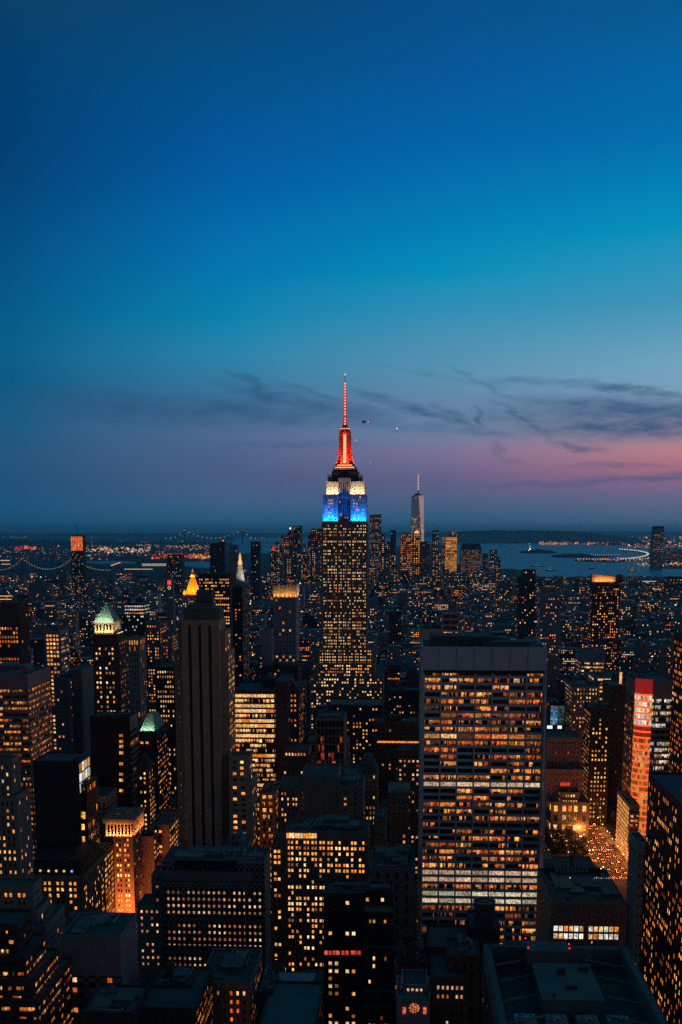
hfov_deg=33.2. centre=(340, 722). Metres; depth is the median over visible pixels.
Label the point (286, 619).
tower
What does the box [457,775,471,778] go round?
window
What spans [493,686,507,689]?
window
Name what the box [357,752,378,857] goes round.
office building
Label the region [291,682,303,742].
office building
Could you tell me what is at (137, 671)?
office building
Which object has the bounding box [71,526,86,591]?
skyscraper
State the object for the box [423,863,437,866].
window
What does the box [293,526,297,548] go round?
skyscraper
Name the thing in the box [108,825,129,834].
tall window
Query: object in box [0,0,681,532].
sky
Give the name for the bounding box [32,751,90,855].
office building
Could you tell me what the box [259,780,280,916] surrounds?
office building
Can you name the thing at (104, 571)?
ground
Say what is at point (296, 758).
office building
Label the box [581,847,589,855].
tree
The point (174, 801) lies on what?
city building
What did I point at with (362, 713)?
office building
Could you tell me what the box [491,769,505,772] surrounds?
window
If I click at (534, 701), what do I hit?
window
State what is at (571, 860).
city building
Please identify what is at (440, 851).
window
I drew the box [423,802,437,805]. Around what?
window
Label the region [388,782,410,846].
office building
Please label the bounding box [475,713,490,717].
window
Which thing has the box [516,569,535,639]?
apartment building
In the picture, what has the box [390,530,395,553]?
skyscraper
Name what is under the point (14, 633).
office tower
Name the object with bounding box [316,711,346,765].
office tower
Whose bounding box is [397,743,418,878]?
city building
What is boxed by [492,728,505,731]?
window
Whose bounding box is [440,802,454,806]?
window
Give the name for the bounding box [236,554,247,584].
tower
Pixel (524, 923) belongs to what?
window
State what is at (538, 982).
office building
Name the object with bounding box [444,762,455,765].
window
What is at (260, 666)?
city building
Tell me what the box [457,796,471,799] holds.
window
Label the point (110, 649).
tower
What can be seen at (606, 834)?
pavement
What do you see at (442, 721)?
window
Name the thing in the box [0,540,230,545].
hills
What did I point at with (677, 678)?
window
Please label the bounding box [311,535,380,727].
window
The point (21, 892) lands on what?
office building
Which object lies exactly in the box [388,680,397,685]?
city building
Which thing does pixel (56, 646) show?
apartment building
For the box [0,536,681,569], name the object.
city lights
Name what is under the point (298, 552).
skyscraper
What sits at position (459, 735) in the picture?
window
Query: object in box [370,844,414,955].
office building
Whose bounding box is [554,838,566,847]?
tree
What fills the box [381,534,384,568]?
skyscraper
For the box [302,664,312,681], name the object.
city building
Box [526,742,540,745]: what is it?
window
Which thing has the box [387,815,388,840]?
city building
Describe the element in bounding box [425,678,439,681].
window
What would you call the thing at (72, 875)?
office building
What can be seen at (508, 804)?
window
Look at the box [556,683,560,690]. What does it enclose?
city building
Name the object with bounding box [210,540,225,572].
skyscraper
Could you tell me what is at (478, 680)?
window
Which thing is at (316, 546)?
skyscraper
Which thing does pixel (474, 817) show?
window
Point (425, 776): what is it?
window
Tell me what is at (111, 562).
inlet water
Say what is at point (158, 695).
window
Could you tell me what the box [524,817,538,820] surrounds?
window
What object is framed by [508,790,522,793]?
window
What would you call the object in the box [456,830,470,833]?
window
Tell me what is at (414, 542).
window
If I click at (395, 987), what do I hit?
city building
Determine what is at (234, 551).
skyscraper
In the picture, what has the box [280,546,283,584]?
skyscraper
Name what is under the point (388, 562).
skyscraper
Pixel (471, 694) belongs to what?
window
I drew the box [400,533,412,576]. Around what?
skyscraper
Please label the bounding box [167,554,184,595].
skyscraper
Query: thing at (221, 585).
office tower
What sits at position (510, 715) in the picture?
window
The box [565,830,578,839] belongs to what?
tree
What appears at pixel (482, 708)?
window
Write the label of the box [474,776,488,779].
window
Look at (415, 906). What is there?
city building
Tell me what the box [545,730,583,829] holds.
office building
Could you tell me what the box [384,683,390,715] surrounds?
city building
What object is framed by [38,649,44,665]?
city building
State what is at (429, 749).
window
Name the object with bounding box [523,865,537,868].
window
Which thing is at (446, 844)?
window
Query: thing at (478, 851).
window
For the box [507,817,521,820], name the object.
window
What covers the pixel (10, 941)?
window
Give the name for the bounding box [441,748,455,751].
window
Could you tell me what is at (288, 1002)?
office building
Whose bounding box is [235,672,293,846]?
office tower
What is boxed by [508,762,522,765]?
window
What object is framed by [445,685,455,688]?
window
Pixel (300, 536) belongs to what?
skyscraper
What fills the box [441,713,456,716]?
window
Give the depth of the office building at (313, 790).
739.46 m
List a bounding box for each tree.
[545,837,554,854]
[548,846,559,854]
[550,826,558,835]
[553,828,568,840]
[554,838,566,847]
[555,844,567,855]
[560,824,575,840]
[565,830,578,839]
[566,839,578,852]
[568,843,583,853]
[571,851,583,855]
[575,837,589,848]
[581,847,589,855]
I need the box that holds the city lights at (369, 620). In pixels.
[2,573,681,813]
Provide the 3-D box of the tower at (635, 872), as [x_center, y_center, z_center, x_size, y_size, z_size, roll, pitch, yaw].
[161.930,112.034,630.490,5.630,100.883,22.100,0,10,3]
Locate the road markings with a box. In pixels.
[589,825,626,885]
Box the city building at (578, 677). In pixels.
[569,675,587,679]
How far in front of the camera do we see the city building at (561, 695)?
1526.80 m
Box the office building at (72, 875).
[33,842,105,914]
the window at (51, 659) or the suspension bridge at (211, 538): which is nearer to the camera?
the window at (51, 659)
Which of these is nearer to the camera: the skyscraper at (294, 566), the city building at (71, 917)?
the city building at (71, 917)
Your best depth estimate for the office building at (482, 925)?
523.10 m
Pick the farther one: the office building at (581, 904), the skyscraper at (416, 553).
the skyscraper at (416, 553)
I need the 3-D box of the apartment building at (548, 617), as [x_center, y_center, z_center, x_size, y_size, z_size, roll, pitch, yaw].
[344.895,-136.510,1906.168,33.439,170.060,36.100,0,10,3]
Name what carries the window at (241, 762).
in the tower at (217, 794)
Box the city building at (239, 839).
[224,831,253,846]
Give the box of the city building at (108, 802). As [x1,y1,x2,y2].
[98,787,117,841]
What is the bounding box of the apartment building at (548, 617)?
[536,590,560,673]
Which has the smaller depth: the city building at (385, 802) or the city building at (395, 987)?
the city building at (395, 987)
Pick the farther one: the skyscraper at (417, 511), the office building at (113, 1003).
the skyscraper at (417, 511)
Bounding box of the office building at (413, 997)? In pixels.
[396,969,429,1023]
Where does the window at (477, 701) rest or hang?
in the office tower at (482, 763)
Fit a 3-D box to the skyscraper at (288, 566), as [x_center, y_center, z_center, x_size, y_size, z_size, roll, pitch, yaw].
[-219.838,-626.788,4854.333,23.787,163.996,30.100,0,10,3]
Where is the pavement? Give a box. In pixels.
[599,827,627,870]
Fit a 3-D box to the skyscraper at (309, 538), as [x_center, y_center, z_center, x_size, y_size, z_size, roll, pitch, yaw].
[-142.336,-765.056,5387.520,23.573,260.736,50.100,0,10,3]
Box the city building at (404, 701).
[390,681,418,716]
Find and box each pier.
[577,558,648,560]
[619,549,648,559]
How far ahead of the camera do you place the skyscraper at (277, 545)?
4676.85 m
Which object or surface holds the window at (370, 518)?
in the skyscraper at (375, 545)
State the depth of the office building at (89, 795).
680.06 m
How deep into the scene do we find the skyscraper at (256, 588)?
3891.07 m
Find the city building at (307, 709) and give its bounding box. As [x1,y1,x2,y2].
[307,700,308,718]
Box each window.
[0,681,51,858]
[0,931,72,1023]
[48,659,59,748]
[96,625,111,630]
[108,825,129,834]
[141,930,260,965]
[148,641,177,710]
[158,695,175,793]
[180,694,256,837]
[235,699,289,823]
[274,864,363,970]
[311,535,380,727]
[329,957,385,1023]
[343,435,345,462]
[370,518,378,585]
[401,540,411,575]
[411,496,423,540]
[414,542,418,573]
[422,673,541,943]
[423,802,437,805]
[423,856,437,859]
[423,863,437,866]
[423,884,436,887]
[424,720,439,723]
[424,748,438,751]
[424,775,438,778]
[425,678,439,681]
[425,685,439,688]
[425,706,437,709]
[425,741,438,744]
[439,850,453,853]
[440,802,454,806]
[440,843,454,846]
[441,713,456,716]
[441,720,456,723]
[441,727,455,730]
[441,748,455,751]
[441,755,455,758]
[441,775,455,778]
[442,532,456,573]
[442,699,456,702]
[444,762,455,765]
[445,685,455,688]
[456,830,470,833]
[456,843,470,846]
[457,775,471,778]
[457,789,471,792]
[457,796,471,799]
[457,809,471,812]
[457,884,470,888]
[458,713,472,717]
[458,734,472,737]
[458,741,472,744]
[459,678,472,682]
[459,727,472,730]
[461,550,480,571]
[461,692,473,696]
[473,816,483,819]
[473,837,487,840]
[473,850,487,853]
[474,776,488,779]
[474,796,488,799]
[474,803,488,806]
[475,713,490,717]
[475,727,489,731]
[475,741,487,744]
[476,678,490,682]
[476,693,490,696]
[476,700,487,703]
[476,706,490,710]
[489,850,503,853]
[489,857,503,860]
[490,803,503,806]
[490,817,504,820]
[490,837,504,840]
[491,755,506,758]
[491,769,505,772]
[491,789,505,793]
[492,714,507,717]
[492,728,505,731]
[492,741,506,745]
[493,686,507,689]
[495,906,503,910]
[506,851,520,854]
[506,857,520,861]
[506,914,520,917]
[507,803,521,806]
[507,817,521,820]
[508,755,523,758]
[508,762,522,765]
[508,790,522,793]
[509,714,524,717]
[509,742,523,745]
[510,700,524,703]
[511,776,522,779]
[522,885,536,889]
[522,921,535,925]
[522,929,535,932]
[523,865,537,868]
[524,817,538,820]
[525,755,540,759]
[525,769,539,772]
[526,721,540,724]
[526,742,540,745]
[526,749,539,752]
[527,700,539,703]
[582,756,605,817]
[588,613,617,668]
[616,814,637,859]
[642,823,681,1023]
[653,537,662,565]
[669,674,681,768]
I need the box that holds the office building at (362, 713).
[314,698,383,762]
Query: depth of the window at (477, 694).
633.73 m
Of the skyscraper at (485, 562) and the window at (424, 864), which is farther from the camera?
the skyscraper at (485, 562)
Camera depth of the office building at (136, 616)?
2020.55 m
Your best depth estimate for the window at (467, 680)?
632.80 m
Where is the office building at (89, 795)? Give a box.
[80,775,99,844]
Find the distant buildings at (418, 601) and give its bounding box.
[0,543,681,980]
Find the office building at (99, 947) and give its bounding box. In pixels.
[61,912,138,1023]
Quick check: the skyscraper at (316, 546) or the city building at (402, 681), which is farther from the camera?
the skyscraper at (316, 546)
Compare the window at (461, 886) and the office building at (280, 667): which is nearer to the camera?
the window at (461, 886)
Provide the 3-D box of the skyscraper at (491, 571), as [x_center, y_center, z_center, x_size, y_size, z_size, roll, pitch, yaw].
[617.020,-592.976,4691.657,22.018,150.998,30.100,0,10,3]
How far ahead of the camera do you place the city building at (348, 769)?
807.79 m
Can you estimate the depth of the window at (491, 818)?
644.81 m
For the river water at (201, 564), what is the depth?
9299.23 m
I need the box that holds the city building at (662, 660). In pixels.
[655,643,669,676]
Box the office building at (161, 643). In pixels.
[145,620,177,712]
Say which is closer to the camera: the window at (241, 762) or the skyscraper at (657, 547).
the window at (241, 762)
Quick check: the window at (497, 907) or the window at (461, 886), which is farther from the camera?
the window at (461, 886)
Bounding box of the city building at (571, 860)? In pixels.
[544,854,594,866]
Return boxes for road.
[578,823,627,900]
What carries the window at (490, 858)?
in the office tower at (482, 763)
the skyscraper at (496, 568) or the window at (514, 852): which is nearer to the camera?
the window at (514, 852)
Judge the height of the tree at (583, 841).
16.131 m
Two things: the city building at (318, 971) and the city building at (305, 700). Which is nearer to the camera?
the city building at (318, 971)
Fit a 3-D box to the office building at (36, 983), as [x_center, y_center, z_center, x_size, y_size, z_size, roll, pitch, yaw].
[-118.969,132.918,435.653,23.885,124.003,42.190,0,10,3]
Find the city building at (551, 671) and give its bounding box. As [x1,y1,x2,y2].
[546,652,556,690]
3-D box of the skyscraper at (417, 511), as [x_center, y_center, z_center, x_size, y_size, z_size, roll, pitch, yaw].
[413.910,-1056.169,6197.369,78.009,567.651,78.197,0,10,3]
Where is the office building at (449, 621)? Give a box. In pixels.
[418,610,458,743]
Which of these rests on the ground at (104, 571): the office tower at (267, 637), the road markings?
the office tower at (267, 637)
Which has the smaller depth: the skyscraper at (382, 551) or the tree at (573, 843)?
the tree at (573, 843)
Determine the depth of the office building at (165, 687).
1021.53 m
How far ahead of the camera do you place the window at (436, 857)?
650.02 m
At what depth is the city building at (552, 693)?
1579.09 m
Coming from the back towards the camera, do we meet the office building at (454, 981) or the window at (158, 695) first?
the window at (158, 695)
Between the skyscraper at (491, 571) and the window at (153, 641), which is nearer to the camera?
the window at (153, 641)
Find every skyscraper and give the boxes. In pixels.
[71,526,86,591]
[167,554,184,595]
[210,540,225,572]
[229,545,239,574]
[250,541,261,604]
[274,542,280,584]
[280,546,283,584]
[281,536,289,555]
[284,552,286,583]
[286,556,291,583]
[287,528,293,547]
[290,546,295,577]
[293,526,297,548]
[293,554,296,579]
[296,546,301,577]
[298,526,301,548]
[301,553,307,582]
[308,532,310,544]
[308,545,311,584]
[310,374,383,727]
[311,529,321,549]
[312,547,315,583]
[314,542,317,582]
[318,544,321,582]
[369,514,380,586]
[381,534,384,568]
[385,542,389,567]
[386,554,391,572]
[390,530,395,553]
[391,549,395,585]
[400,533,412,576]
[411,475,423,541]
[413,530,419,576]
[420,542,429,576]
[432,526,438,575]
[435,552,441,584]
[441,532,456,573]
[460,543,481,571]
[482,553,487,570]
[488,560,494,581]
[490,550,496,570]
[495,557,498,581]
[497,557,500,570]
[650,526,663,569]
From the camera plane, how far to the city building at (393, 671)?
1692.78 m
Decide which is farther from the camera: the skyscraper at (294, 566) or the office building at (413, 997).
the skyscraper at (294, 566)
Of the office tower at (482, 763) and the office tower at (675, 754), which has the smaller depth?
the office tower at (482, 763)
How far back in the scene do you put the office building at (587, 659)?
1692.13 m
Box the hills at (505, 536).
[447,530,644,542]
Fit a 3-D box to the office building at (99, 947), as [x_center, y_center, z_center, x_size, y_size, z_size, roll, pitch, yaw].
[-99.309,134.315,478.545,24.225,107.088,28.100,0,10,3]
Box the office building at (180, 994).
[140,960,213,1023]
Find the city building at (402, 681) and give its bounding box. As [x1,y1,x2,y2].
[398,679,404,686]
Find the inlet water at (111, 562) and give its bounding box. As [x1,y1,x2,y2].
[39,560,135,563]
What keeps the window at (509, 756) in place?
in the office tower at (482, 763)
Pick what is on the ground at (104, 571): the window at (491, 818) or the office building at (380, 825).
the office building at (380, 825)
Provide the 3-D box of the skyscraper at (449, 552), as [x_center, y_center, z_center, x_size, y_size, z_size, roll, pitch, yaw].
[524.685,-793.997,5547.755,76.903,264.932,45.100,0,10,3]
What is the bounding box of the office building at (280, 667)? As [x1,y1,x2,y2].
[262,661,301,681]
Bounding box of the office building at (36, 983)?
[0,909,73,1023]
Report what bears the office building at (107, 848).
on the ground at (104, 571)
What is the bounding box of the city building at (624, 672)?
[604,670,632,674]
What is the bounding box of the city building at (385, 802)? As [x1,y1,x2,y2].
[381,798,388,814]
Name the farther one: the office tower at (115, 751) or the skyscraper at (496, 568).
the skyscraper at (496, 568)
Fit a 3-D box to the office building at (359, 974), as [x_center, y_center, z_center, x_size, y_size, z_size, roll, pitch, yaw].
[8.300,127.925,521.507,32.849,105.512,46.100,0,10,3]
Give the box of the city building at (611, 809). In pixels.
[607,804,616,820]
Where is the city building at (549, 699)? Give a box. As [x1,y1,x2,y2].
[546,695,557,721]
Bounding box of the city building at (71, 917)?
[65,910,78,928]
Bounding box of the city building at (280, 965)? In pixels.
[272,960,285,971]
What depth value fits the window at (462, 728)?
637.30 m
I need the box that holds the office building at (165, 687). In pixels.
[155,661,176,795]
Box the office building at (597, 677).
[588,671,611,701]
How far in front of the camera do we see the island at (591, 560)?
10172.96 m
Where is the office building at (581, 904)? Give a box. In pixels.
[535,867,626,945]
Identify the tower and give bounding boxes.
[0,601,30,664]
[0,662,53,858]
[0,754,33,876]
[90,711,139,806]
[92,605,130,712]
[102,806,145,912]
[138,711,170,816]
[165,575,175,630]
[174,590,257,846]
[182,569,197,619]
[198,571,235,647]
[232,584,249,686]
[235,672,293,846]
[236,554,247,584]
[261,628,273,664]
[270,544,276,584]
[273,584,298,660]
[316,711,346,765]
[417,633,546,943]
[588,574,622,669]
[602,672,625,803]
[621,673,671,839]
[625,832,645,971]
[640,772,681,1023]
[668,634,681,771]
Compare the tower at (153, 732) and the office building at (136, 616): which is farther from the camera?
the office building at (136, 616)
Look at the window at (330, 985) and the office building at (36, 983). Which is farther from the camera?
the window at (330, 985)
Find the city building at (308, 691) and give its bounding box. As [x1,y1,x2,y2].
[307,682,309,713]
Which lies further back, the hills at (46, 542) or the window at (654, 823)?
the hills at (46, 542)
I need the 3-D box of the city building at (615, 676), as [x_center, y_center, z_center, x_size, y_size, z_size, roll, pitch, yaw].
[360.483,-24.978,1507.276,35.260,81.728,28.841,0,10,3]
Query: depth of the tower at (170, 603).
2314.28 m
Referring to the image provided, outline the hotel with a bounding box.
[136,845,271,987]
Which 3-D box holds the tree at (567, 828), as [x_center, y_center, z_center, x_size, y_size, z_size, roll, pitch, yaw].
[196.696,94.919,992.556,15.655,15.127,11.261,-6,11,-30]
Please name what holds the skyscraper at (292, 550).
on the ground at (104, 571)
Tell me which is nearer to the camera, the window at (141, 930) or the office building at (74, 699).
the window at (141, 930)
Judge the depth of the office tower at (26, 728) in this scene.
725.48 m
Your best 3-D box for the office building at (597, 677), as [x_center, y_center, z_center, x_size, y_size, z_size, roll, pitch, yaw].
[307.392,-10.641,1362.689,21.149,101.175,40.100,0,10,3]
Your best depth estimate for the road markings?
940.20 m
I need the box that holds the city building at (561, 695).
[558,687,564,700]
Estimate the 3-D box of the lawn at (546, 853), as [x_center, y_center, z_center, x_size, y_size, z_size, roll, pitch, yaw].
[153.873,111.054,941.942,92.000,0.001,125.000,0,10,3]
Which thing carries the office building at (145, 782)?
on the ground at (104, 571)
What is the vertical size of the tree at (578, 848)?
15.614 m
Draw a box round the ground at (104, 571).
[0,537,681,959]
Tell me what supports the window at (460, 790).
in the office tower at (482, 763)
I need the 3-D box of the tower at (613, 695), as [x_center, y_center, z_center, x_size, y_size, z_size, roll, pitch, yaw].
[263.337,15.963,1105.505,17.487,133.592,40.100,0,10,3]
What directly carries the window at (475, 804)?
in the office tower at (482, 763)
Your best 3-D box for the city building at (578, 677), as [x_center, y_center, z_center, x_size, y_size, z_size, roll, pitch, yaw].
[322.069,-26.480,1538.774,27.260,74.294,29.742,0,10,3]
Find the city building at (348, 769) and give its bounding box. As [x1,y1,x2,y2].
[341,766,356,773]
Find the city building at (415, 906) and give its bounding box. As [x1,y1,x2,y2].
[414,882,417,937]
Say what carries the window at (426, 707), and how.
in the office tower at (482, 763)
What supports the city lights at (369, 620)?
on the distant buildings at (418, 601)
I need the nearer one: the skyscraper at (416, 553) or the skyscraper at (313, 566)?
the skyscraper at (313, 566)
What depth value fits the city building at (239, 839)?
644.94 m
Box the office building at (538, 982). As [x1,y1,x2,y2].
[481,937,668,1023]
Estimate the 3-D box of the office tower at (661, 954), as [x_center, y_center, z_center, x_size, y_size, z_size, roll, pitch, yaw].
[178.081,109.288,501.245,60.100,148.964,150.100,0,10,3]
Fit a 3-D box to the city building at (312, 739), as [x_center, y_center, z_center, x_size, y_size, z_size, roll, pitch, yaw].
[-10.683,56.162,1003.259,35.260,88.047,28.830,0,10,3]
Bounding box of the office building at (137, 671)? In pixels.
[128,635,146,723]
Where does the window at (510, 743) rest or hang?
in the office tower at (482, 763)
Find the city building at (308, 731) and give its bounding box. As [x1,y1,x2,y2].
[304,725,314,742]
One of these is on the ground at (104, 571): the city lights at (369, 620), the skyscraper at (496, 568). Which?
the skyscraper at (496, 568)
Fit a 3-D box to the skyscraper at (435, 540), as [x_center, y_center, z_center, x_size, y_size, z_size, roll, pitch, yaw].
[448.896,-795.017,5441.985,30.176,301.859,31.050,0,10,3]
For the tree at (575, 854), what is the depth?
908.17 m
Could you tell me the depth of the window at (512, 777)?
640.42 m
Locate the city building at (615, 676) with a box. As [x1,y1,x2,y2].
[609,673,625,682]
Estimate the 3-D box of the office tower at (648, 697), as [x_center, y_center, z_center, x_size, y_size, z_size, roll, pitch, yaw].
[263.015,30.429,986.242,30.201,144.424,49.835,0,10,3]
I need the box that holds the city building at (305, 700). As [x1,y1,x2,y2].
[302,680,306,723]
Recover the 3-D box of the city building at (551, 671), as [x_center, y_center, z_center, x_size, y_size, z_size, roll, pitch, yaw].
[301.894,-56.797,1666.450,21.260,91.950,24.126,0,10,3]
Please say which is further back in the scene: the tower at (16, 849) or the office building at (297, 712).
the office building at (297, 712)
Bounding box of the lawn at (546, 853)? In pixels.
[544,838,580,855]
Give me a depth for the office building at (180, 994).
449.04 m
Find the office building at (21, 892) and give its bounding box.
[0,876,64,956]
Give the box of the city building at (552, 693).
[546,691,558,699]
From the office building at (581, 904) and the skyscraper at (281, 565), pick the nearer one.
the office building at (581, 904)
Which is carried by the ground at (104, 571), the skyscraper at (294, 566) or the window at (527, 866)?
the skyscraper at (294, 566)
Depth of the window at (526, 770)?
639.32 m
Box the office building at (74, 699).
[53,665,94,774]
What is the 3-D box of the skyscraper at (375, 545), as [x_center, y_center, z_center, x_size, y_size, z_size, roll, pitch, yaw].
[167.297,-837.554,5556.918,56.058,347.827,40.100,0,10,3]
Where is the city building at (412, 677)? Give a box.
[405,667,418,686]
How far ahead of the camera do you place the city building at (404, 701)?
1297.19 m
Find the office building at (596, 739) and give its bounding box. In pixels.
[582,701,610,822]
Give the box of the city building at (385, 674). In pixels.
[376,666,387,682]
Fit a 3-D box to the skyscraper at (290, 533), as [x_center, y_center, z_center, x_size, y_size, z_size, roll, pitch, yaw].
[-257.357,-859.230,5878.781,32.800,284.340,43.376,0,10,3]
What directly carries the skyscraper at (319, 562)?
on the ground at (104, 571)
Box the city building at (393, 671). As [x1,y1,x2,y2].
[382,659,399,680]
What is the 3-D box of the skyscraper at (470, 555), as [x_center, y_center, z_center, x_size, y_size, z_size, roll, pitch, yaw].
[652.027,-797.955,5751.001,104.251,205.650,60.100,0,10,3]
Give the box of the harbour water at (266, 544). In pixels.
[231,537,440,552]
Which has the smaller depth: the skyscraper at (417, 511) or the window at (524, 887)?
the window at (524, 887)
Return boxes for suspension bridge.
[0,558,112,576]
[166,530,259,543]
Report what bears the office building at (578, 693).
on the ground at (104, 571)
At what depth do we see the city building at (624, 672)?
1578.60 m
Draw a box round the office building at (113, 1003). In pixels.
[81,984,147,1023]
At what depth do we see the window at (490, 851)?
647.81 m
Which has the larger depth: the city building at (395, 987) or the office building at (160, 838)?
the office building at (160, 838)
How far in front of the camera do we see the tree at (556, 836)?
968.60 m
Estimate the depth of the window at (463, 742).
638.70 m
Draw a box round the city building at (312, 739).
[307,735,349,765]
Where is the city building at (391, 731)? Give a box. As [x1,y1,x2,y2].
[374,713,418,805]
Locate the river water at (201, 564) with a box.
[184,561,209,567]
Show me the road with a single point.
(618, 882)
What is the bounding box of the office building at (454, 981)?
[430,934,479,1023]
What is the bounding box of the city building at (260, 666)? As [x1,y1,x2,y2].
[260,653,261,680]
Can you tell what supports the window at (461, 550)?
in the skyscraper at (470, 555)
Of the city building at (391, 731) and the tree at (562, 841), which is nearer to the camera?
the tree at (562, 841)
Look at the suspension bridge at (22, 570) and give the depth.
6729.47 m
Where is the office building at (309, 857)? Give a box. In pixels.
[271,814,369,972]
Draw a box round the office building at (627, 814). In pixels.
[615,791,639,864]
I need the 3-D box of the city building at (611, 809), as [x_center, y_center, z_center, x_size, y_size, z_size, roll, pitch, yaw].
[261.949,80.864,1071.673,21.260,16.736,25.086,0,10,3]
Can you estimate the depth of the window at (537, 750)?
637.45 m
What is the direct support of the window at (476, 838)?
in the office tower at (482, 763)
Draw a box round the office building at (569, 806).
[548,788,589,836]
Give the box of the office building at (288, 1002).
[256,966,322,1023]
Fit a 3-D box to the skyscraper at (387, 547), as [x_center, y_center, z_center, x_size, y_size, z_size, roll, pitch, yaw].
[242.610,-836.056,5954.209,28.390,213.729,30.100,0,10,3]
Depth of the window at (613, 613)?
1984.70 m
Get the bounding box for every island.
[520,549,555,553]
[551,553,596,557]
[574,559,625,561]
[592,542,673,544]
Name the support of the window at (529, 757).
in the office tower at (482, 763)
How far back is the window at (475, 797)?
643.39 m
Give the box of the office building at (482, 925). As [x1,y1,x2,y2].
[396,897,499,1023]
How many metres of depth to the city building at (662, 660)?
1670.63 m
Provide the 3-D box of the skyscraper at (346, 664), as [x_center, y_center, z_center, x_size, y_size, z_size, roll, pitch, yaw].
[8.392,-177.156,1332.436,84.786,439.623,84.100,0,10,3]
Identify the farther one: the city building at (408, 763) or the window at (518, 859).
the city building at (408, 763)
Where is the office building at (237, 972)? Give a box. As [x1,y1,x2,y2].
[206,948,262,1023]
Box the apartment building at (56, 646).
[44,627,69,750]
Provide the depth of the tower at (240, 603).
1394.91 m
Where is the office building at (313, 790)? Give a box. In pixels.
[278,763,364,827]
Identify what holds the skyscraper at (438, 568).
on the ground at (104, 571)
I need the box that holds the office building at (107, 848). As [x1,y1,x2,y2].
[100,839,115,911]
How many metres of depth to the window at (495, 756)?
639.01 m
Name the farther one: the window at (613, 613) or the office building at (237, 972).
the window at (613, 613)
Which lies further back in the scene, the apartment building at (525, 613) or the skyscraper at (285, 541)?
the skyscraper at (285, 541)
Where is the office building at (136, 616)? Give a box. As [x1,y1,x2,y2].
[124,602,149,645]
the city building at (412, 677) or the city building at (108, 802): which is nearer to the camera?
the city building at (108, 802)
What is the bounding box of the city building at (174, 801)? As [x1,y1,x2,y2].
[170,796,177,808]
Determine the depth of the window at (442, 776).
642.45 m
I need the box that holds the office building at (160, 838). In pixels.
[142,808,178,894]
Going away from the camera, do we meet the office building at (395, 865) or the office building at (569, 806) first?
the office building at (395, 865)
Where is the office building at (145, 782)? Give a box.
[136,751,155,831]
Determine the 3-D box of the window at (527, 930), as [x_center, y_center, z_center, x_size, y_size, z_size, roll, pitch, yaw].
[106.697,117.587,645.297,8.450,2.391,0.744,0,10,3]
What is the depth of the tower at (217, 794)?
681.02 m
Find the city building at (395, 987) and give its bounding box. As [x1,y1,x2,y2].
[394,956,395,1023]
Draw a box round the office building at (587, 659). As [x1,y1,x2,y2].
[575,647,605,674]
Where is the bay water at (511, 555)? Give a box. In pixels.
[457,543,681,576]
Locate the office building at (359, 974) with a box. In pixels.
[323,878,395,1023]
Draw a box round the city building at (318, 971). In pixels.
[305,967,323,1023]
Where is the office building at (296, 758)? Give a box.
[280,742,313,779]
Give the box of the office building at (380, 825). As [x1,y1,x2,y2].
[374,806,386,846]
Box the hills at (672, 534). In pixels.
[0,530,681,537]
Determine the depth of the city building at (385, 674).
1452.32 m
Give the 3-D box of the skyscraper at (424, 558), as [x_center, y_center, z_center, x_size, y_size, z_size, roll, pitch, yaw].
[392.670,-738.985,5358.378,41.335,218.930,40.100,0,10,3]
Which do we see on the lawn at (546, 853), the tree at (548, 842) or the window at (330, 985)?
the tree at (548, 842)
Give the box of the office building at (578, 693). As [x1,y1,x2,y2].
[565,679,599,766]
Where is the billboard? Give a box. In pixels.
[547,702,565,729]

